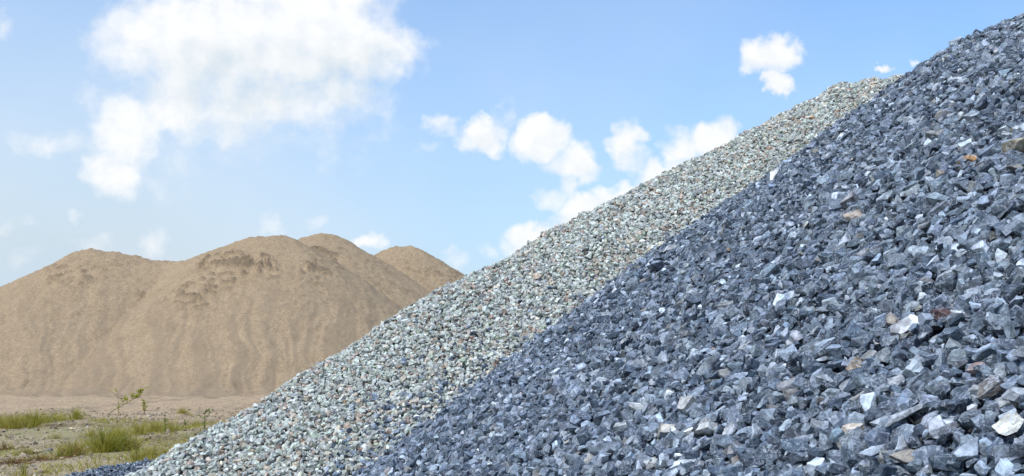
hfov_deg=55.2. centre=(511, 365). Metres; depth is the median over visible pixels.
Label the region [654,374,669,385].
crushed stone
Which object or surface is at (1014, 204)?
crushed stone
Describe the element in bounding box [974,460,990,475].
crushed stone
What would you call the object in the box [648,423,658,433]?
crushed stone
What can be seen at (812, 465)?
crushed stone
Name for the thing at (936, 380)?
crushed stone
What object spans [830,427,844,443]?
crushed stone
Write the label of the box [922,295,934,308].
crushed stone
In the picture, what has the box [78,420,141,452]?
grass tuft
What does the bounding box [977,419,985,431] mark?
crushed stone
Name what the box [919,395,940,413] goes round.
crushed stone
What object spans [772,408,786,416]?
crushed stone
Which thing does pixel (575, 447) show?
crushed stone
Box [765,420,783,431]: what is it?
crushed stone
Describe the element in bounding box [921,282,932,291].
crushed stone
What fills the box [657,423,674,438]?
crushed stone
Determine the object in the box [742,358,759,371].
crushed stone
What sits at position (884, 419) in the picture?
crushed stone
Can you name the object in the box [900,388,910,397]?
crushed stone
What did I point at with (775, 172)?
crushed stone
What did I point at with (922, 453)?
crushed stone
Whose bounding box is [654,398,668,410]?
crushed stone
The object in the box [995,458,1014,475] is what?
crushed stone
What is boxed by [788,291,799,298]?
crushed stone
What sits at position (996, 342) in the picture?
crushed stone
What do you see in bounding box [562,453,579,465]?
crushed stone
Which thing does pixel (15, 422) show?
grass tuft
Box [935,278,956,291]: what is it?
crushed stone
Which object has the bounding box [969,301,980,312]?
crushed stone
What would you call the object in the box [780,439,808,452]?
crushed stone
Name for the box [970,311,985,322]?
crushed stone
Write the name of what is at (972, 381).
crushed stone
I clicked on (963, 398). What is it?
crushed stone
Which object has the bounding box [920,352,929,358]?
crushed stone
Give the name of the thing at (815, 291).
crushed stone
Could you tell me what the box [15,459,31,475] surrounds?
grass tuft
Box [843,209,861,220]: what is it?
crushed stone
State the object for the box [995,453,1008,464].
crushed stone
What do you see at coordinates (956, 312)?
crushed stone
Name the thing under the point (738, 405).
crushed stone
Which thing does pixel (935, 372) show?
crushed stone
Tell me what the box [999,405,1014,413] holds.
crushed stone
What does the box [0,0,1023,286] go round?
sky
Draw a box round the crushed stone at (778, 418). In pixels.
[774,414,787,423]
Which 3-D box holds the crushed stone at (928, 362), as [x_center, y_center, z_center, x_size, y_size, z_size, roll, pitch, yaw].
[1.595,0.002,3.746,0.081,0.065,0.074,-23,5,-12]
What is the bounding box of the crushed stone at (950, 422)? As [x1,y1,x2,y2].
[943,416,959,429]
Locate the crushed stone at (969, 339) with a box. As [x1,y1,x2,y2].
[962,334,982,343]
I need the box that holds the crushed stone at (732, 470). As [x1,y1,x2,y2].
[723,465,743,475]
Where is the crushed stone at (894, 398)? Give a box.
[889,395,899,401]
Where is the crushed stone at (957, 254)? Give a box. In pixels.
[954,249,969,257]
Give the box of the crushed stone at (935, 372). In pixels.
[927,367,940,381]
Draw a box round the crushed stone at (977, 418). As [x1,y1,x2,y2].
[969,413,983,430]
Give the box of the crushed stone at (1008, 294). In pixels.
[1000,284,1017,303]
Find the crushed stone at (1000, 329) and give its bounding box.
[994,321,1022,334]
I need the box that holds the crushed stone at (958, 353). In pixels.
[947,348,966,368]
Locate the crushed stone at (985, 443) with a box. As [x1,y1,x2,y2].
[979,437,991,462]
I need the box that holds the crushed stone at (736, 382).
[730,377,751,386]
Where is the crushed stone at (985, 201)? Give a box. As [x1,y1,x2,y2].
[977,195,994,207]
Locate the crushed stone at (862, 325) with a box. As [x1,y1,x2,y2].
[855,322,868,329]
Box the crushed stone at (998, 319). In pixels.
[982,312,1007,336]
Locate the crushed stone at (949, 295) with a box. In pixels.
[944,291,956,307]
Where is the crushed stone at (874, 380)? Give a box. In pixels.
[867,372,885,386]
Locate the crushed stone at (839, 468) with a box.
[826,462,848,473]
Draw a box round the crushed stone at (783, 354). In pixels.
[778,343,796,362]
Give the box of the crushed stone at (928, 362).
[922,354,938,370]
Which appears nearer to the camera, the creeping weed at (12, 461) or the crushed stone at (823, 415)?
the crushed stone at (823, 415)
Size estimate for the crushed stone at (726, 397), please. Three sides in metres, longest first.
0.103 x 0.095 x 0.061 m
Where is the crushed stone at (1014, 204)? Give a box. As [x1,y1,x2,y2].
[1007,199,1023,213]
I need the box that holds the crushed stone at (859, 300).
[857,294,869,302]
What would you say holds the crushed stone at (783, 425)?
on the crushed stone pile at (891, 154)
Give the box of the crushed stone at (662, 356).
[658,351,668,363]
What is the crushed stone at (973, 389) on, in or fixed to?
on the crushed stone pile at (891, 154)
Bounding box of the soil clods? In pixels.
[0,407,251,475]
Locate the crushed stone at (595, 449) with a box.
[588,440,606,455]
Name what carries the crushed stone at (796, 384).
on the crushed stone pile at (891, 154)
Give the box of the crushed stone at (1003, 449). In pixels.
[989,445,1008,459]
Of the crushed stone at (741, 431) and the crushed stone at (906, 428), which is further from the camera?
the crushed stone at (741, 431)
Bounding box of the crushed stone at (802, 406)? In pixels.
[797,397,809,410]
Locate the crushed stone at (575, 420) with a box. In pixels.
[570,414,583,426]
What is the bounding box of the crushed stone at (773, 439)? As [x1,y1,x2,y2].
[768,434,781,447]
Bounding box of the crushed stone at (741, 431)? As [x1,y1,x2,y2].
[735,426,750,435]
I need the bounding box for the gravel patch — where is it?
[60,457,154,475]
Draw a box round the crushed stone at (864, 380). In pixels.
[862,377,869,384]
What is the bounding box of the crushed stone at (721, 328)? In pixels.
[713,324,727,337]
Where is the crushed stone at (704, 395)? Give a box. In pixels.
[696,392,708,399]
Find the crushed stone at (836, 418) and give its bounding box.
[831,413,842,426]
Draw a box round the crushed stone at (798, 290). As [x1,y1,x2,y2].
[794,286,804,297]
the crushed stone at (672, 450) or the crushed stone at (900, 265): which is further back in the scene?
the crushed stone at (900, 265)
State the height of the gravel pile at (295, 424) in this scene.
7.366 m
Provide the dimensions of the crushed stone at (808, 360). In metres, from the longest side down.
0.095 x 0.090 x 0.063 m
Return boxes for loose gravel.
[0,435,159,473]
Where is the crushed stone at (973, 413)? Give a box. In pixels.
[967,409,981,417]
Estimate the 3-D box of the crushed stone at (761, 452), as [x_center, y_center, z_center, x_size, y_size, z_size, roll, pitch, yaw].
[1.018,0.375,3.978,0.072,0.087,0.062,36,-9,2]
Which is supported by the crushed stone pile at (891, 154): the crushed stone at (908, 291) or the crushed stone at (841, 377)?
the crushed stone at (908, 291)
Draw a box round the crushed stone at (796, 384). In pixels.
[789,378,806,388]
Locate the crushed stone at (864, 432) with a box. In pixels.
[858,427,870,438]
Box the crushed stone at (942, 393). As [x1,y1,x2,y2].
[933,387,949,400]
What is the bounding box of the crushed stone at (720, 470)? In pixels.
[715,465,727,475]
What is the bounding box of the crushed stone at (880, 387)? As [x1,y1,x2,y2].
[875,383,887,394]
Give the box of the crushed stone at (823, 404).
[820,398,829,409]
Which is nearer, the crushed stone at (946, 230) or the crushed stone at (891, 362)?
the crushed stone at (891, 362)
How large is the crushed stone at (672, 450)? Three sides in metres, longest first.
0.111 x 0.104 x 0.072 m
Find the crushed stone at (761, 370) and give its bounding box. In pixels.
[757,365,767,377]
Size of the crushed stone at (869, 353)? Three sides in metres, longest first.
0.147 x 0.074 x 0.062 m
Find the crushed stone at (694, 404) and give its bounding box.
[686,402,701,412]
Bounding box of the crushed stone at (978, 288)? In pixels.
[964,285,982,294]
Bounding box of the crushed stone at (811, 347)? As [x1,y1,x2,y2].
[804,335,822,350]
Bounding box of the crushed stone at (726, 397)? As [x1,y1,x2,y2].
[721,393,737,405]
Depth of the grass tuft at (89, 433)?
22.20 m
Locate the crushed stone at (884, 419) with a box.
[875,412,891,427]
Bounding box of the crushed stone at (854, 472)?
[849,467,859,475]
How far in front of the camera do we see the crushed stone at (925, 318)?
4.14 m
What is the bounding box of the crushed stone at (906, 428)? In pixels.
[896,423,919,438]
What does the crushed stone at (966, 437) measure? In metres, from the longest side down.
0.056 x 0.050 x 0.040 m
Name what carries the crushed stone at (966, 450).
on the crushed stone pile at (891, 154)
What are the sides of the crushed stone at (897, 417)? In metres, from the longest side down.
0.149 x 0.072 x 0.030 m
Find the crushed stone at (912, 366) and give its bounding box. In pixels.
[902,355,924,379]
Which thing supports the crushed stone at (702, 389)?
on the crushed stone pile at (891, 154)
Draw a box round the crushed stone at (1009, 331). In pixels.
[1004,316,1016,338]
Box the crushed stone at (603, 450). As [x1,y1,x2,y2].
[598,444,611,460]
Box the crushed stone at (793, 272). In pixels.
[790,269,799,280]
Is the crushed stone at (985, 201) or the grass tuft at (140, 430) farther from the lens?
the grass tuft at (140, 430)
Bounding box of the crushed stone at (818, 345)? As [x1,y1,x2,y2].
[813,337,838,350]
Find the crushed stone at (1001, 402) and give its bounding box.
[995,397,1016,408]
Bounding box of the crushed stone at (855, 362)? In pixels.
[845,356,862,370]
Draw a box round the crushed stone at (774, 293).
[771,289,788,296]
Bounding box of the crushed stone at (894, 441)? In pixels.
[891,436,899,447]
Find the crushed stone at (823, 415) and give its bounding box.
[816,405,833,420]
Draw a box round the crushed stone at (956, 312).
[950,310,967,321]
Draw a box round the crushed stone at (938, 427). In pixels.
[929,415,950,438]
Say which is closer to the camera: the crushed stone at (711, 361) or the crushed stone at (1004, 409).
the crushed stone at (1004, 409)
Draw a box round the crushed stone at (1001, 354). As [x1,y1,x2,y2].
[997,349,1009,362]
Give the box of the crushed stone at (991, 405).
[981,400,1000,415]
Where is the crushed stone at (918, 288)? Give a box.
[913,281,922,297]
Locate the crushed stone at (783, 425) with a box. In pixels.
[779,419,791,430]
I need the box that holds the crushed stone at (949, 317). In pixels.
[945,313,963,327]
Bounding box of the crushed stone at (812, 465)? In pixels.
[806,457,825,475]
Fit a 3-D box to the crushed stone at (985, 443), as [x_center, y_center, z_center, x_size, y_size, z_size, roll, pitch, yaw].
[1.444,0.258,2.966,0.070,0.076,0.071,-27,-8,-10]
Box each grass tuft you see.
[0,412,14,428]
[0,413,45,429]
[1,406,66,427]
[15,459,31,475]
[41,406,75,422]
[49,432,61,438]
[52,434,102,455]
[62,405,89,420]
[76,426,105,436]
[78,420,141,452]
[91,424,137,436]
[110,430,146,450]
[117,420,155,434]
[126,441,151,461]
[140,446,165,457]
[141,418,170,432]
[154,420,186,433]
[156,448,171,454]
[172,406,191,416]
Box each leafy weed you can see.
[108,386,147,414]
[142,399,148,412]
[197,408,211,428]
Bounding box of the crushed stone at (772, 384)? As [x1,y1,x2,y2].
[767,378,781,392]
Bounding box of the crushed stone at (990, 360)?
[980,353,996,366]
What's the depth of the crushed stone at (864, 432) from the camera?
3.47 m
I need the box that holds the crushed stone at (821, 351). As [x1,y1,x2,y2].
[817,338,835,361]
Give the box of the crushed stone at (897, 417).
[884,404,922,427]
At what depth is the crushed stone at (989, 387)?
3.23 m
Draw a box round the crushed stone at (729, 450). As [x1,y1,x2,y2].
[723,441,740,457]
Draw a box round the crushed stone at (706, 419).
[698,417,713,424]
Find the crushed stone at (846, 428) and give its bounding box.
[841,423,864,433]
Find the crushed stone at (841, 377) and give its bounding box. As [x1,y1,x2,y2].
[834,374,849,382]
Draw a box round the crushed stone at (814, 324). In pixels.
[807,321,823,331]
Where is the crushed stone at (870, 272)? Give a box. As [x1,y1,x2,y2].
[862,269,889,277]
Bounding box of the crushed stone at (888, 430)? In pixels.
[876,426,892,434]
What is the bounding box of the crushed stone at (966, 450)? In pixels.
[951,437,978,460]
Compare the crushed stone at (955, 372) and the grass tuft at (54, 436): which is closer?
the crushed stone at (955, 372)
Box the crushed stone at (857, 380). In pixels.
[850,372,869,390]
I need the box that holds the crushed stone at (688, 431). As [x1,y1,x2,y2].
[683,427,696,436]
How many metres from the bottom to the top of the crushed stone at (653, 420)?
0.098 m
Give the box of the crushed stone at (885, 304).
[877,299,894,313]
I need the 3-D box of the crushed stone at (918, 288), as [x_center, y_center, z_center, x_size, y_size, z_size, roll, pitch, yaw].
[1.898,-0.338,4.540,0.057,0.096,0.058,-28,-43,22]
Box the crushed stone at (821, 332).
[817,329,824,338]
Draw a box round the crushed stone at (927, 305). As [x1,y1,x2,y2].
[923,300,938,312]
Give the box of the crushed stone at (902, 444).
[894,435,911,452]
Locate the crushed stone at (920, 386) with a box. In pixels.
[909,382,928,394]
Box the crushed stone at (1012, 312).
[1007,305,1023,329]
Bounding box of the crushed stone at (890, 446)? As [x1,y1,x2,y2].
[887,442,894,449]
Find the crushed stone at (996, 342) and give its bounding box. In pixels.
[991,338,1009,348]
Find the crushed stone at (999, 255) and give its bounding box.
[993,248,1007,262]
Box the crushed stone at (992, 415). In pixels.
[984,411,998,422]
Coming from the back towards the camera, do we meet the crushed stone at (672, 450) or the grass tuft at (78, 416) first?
the grass tuft at (78, 416)
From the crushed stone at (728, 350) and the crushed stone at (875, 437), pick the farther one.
the crushed stone at (728, 350)
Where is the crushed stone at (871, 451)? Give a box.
[857,444,887,458]
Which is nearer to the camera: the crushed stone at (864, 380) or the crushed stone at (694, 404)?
the crushed stone at (864, 380)
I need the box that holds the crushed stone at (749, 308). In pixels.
[746,302,763,313]
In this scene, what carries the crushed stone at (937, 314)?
on the crushed stone pile at (891, 154)
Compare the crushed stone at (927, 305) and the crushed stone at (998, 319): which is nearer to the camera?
the crushed stone at (998, 319)
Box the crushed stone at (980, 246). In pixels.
[970,240,988,252]
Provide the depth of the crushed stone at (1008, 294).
3.81 m
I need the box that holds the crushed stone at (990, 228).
[977,226,994,235]
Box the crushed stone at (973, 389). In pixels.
[968,385,977,394]
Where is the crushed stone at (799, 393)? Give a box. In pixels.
[793,389,802,396]
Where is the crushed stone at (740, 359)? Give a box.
[732,356,744,371]
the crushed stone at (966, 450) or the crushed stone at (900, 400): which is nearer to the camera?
the crushed stone at (966, 450)
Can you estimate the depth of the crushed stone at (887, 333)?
4.21 m
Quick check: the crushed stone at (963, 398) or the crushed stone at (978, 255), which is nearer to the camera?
the crushed stone at (963, 398)
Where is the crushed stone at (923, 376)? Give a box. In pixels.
[906,370,929,387]
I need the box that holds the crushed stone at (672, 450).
[663,448,682,454]
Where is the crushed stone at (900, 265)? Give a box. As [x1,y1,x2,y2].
[898,262,906,268]
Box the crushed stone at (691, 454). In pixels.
[683,448,699,458]
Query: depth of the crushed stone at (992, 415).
3.09 m
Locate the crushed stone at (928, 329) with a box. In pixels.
[918,324,932,338]
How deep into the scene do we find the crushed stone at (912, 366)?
3.73 m
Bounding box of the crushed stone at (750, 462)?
[742,455,761,470]
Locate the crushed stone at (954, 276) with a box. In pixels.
[948,274,957,280]
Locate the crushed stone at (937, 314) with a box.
[930,307,953,319]
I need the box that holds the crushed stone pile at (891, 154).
[323,12,1023,475]
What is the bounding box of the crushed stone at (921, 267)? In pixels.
[907,263,931,275]
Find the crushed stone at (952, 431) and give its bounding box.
[946,427,964,438]
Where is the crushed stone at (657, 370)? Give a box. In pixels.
[650,361,668,379]
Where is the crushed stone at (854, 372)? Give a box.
[845,366,867,377]
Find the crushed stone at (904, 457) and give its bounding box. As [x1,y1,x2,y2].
[889,449,914,464]
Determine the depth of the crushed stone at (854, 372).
4.07 m
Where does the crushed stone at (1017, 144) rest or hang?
on the crushed stone pile at (891, 154)
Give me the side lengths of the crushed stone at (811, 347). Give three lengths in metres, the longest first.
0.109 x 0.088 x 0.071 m
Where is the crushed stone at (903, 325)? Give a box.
[890,314,918,334]
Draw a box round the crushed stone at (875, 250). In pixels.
[868,242,887,256]
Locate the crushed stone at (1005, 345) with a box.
[999,340,1018,350]
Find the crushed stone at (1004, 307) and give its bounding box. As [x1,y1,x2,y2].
[995,297,1009,313]
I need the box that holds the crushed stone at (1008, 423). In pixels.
[992,412,1023,435]
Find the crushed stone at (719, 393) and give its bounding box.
[717,391,726,397]
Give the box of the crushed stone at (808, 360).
[802,352,817,374]
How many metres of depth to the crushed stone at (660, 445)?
4.74 m
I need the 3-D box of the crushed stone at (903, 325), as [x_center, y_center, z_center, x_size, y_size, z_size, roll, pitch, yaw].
[1.687,-0.170,4.210,0.134,0.054,0.101,-37,26,20]
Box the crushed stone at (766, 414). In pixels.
[759,407,777,424]
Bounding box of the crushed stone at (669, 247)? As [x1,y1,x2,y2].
[663,244,675,251]
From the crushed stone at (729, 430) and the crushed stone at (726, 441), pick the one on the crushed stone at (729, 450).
the crushed stone at (726, 441)
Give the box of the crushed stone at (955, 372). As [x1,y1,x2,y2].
[948,367,962,377]
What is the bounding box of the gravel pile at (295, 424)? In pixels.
[125,74,903,475]
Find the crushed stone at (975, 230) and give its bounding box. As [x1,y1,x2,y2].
[970,228,980,234]
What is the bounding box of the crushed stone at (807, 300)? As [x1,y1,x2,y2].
[799,297,814,308]
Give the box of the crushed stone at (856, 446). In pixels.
[848,437,866,455]
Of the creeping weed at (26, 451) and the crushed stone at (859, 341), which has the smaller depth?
the crushed stone at (859, 341)
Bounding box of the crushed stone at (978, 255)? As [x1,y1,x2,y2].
[976,252,991,261]
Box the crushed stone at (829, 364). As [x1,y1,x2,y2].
[825,360,837,369]
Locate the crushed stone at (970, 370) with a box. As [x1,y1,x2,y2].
[965,360,984,374]
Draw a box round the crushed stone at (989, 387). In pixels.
[977,375,1004,399]
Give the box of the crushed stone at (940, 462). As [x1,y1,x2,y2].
[932,452,964,473]
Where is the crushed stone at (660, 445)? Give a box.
[655,437,669,450]
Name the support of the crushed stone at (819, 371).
on the crushed stone pile at (891, 154)
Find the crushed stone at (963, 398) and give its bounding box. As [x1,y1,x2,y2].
[952,392,969,409]
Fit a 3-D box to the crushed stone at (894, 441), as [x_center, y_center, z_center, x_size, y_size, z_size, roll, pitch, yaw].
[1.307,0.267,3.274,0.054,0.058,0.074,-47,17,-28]
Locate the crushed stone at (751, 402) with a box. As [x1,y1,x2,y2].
[741,394,760,412]
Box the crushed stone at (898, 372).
[892,370,903,375]
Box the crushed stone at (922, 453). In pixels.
[911,445,947,472]
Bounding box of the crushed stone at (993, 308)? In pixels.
[985,302,1007,314]
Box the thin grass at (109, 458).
[0,412,225,475]
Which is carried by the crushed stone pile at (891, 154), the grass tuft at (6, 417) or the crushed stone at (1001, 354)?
the crushed stone at (1001, 354)
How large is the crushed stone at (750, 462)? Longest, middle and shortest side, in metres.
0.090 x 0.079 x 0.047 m
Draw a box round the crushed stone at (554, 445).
[552,439,564,449]
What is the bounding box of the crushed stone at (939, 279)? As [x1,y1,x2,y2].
[933,275,945,293]
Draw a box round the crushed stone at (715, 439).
[710,434,722,452]
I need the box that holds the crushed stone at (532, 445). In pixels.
[529,442,541,450]
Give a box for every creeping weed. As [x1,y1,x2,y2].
[0,439,27,450]
[0,456,44,466]
[10,445,43,454]
[19,452,64,460]
[43,450,78,457]
[183,419,200,427]
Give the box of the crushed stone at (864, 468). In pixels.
[859,459,872,475]
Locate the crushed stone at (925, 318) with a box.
[917,313,934,327]
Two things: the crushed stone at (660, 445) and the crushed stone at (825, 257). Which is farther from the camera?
the crushed stone at (825, 257)
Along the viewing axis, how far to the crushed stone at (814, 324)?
4.92 m
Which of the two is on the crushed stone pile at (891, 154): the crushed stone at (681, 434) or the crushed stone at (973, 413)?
the crushed stone at (681, 434)
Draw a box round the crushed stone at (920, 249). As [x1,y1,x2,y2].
[912,246,927,256]
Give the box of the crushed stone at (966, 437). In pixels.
[960,434,974,443]
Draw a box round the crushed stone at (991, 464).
[977,459,995,475]
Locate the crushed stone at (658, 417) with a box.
[648,412,663,423]
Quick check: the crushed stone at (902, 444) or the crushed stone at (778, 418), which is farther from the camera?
the crushed stone at (778, 418)
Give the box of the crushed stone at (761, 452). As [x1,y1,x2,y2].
[754,445,768,459]
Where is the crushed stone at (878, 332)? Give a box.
[867,328,886,335]
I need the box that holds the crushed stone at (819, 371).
[810,367,825,383]
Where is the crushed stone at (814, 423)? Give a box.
[810,418,821,433]
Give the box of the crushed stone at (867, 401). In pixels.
[860,392,876,412]
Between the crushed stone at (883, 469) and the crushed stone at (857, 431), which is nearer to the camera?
the crushed stone at (883, 469)
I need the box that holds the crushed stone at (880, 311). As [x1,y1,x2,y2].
[874,308,887,316]
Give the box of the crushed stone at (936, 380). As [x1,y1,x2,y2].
[928,376,948,385]
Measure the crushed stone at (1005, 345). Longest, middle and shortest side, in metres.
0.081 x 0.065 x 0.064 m
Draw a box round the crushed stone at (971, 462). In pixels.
[965,456,979,467]
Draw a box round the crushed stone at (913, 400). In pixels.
[908,394,919,407]
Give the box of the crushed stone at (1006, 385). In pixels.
[1000,375,1021,404]
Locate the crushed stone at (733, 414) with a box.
[727,406,743,429]
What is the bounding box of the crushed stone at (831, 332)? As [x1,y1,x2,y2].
[825,327,836,338]
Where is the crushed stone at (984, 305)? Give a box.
[977,301,993,311]
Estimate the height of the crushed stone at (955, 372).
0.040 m
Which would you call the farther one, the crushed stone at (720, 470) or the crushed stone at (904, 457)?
the crushed stone at (720, 470)
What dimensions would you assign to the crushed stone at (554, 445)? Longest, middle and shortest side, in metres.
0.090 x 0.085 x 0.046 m
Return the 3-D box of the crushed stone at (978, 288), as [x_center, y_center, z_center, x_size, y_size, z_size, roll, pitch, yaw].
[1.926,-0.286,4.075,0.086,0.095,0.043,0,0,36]
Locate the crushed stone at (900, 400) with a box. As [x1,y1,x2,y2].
[896,397,908,407]
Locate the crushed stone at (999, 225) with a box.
[995,219,1010,228]
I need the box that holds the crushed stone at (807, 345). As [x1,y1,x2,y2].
[799,338,819,351]
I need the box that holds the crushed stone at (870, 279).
[863,275,878,284]
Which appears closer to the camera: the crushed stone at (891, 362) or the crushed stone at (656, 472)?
the crushed stone at (891, 362)
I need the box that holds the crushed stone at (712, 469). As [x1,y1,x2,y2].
[707,463,717,475]
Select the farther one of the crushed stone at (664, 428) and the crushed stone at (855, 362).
the crushed stone at (664, 428)
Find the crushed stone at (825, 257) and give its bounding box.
[818,253,831,263]
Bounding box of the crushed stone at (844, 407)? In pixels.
[839,402,848,415]
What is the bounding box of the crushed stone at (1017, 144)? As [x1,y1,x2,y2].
[1001,137,1023,152]
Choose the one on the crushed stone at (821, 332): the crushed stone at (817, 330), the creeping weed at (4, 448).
the crushed stone at (817, 330)
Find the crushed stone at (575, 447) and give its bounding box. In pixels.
[568,444,581,453]
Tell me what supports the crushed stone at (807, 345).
on the crushed stone pile at (891, 154)
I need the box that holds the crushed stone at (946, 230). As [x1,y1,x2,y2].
[941,224,954,236]
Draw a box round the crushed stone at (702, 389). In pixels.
[688,384,706,401]
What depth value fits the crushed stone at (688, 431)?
4.63 m
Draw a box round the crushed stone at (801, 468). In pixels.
[795,466,804,475]
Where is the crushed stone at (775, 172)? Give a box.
[770,167,782,179]
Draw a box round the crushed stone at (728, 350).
[723,340,739,354]
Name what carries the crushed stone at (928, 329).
on the crushed stone pile at (891, 154)
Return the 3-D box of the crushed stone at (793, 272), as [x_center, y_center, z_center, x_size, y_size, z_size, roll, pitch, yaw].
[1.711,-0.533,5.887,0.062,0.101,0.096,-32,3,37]
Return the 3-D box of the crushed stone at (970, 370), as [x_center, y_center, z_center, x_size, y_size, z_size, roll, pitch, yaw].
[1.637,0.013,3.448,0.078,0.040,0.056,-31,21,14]
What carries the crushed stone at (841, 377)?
on the crushed stone
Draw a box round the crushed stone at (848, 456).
[841,445,858,467]
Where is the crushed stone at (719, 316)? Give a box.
[713,312,725,323]
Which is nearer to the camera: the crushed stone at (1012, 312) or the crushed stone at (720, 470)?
the crushed stone at (1012, 312)
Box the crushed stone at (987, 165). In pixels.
[979,158,994,173]
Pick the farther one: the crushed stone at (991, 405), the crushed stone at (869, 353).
the crushed stone at (869, 353)
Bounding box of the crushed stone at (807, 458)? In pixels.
[803,446,823,464]
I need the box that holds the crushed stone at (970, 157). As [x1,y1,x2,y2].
[956,154,976,164]
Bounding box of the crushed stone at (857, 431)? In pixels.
[839,426,862,444]
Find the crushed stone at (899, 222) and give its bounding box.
[893,217,904,234]
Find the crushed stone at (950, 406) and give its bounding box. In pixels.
[934,399,961,413]
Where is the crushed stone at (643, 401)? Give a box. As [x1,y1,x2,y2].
[640,397,646,405]
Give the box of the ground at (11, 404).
[0,395,266,475]
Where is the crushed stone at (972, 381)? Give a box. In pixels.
[964,377,980,387]
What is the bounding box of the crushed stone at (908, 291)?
[900,284,918,300]
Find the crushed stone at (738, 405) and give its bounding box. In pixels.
[720,402,741,418]
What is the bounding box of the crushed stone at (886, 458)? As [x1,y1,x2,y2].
[881,452,898,462]
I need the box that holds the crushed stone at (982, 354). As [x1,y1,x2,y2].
[971,344,999,361]
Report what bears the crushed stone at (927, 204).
on the crushed stone pile at (891, 154)
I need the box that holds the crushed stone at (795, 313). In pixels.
[790,308,800,320]
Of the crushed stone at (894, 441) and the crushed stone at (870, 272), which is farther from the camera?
the crushed stone at (870, 272)
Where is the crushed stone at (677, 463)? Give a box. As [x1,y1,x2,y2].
[670,458,695,467]
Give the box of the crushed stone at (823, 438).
[818,432,827,450]
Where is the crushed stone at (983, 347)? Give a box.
[975,343,990,352]
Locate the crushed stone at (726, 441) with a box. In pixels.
[715,434,741,449]
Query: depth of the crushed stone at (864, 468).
3.27 m
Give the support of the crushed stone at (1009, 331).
on the crushed stone pile at (891, 154)
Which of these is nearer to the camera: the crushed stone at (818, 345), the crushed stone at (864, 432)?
the crushed stone at (864, 432)
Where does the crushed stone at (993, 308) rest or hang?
on the crushed stone
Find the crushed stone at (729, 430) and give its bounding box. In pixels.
[722,418,739,435]
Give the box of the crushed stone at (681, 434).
[673,426,695,437]
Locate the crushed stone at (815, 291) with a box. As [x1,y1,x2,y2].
[811,287,823,297]
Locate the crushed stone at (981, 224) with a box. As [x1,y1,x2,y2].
[971,218,988,228]
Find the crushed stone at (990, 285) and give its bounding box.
[983,280,997,288]
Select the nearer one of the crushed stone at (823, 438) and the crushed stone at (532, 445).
the crushed stone at (823, 438)
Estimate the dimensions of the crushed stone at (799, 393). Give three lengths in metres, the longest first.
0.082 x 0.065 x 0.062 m
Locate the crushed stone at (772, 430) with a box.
[766,427,778,433]
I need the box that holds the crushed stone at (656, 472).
[652,469,661,475]
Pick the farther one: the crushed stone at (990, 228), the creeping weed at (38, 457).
the creeping weed at (38, 457)
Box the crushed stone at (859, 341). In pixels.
[851,334,873,347]
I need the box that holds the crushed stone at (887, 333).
[880,327,893,347]
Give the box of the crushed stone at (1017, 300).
[1008,295,1022,307]
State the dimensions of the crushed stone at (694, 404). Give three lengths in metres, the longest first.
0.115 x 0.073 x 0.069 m
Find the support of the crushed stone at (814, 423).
on the crushed stone pile at (891, 154)
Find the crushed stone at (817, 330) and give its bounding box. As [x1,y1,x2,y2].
[814,327,824,336]
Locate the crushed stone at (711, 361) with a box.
[696,355,718,375]
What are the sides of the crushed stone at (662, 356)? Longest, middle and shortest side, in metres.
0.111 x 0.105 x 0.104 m
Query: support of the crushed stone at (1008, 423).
on the crushed stone pile at (891, 154)
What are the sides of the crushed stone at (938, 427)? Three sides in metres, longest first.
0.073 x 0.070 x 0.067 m
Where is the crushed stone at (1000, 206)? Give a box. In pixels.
[990,197,1010,217]
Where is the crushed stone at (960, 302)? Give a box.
[953,295,973,315]
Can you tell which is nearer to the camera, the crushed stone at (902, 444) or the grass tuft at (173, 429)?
the crushed stone at (902, 444)
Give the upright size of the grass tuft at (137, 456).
0.483 m
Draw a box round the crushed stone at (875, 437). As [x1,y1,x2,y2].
[864,428,890,448]
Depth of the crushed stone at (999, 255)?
4.22 m
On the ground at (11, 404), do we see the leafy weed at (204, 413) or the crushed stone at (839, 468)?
the leafy weed at (204, 413)
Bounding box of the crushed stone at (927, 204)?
[921,201,934,212]
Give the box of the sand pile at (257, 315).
[0,233,464,397]
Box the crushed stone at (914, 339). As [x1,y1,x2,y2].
[900,335,919,348]
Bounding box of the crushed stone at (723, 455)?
[712,453,726,459]
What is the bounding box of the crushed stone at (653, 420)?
[647,418,657,426]
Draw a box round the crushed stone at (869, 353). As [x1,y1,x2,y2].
[860,350,876,361]
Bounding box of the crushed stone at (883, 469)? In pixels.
[871,463,897,475]
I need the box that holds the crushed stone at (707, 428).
[695,421,717,434]
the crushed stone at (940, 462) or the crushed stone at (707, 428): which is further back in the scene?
the crushed stone at (707, 428)
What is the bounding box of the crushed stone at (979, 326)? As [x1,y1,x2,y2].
[969,313,995,334]
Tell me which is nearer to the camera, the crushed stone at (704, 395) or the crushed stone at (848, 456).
the crushed stone at (848, 456)
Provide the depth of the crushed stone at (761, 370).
4.91 m
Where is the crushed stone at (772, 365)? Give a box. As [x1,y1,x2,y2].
[766,362,776,375]
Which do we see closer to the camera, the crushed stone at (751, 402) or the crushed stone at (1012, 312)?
the crushed stone at (1012, 312)
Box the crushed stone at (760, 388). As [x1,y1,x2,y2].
[757,386,767,392]
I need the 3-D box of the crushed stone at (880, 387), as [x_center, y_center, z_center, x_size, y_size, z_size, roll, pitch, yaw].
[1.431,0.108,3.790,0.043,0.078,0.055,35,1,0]
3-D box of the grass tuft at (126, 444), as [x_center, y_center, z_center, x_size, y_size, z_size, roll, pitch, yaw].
[-7.286,1.404,18.597,0.860,0.474,0.864,0,0,0]
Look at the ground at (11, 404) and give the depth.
30.19 m
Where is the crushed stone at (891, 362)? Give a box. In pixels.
[889,357,906,364]
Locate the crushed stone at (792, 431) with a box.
[782,425,800,438]
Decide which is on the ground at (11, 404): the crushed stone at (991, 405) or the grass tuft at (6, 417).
the grass tuft at (6, 417)
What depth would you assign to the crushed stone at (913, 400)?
3.48 m

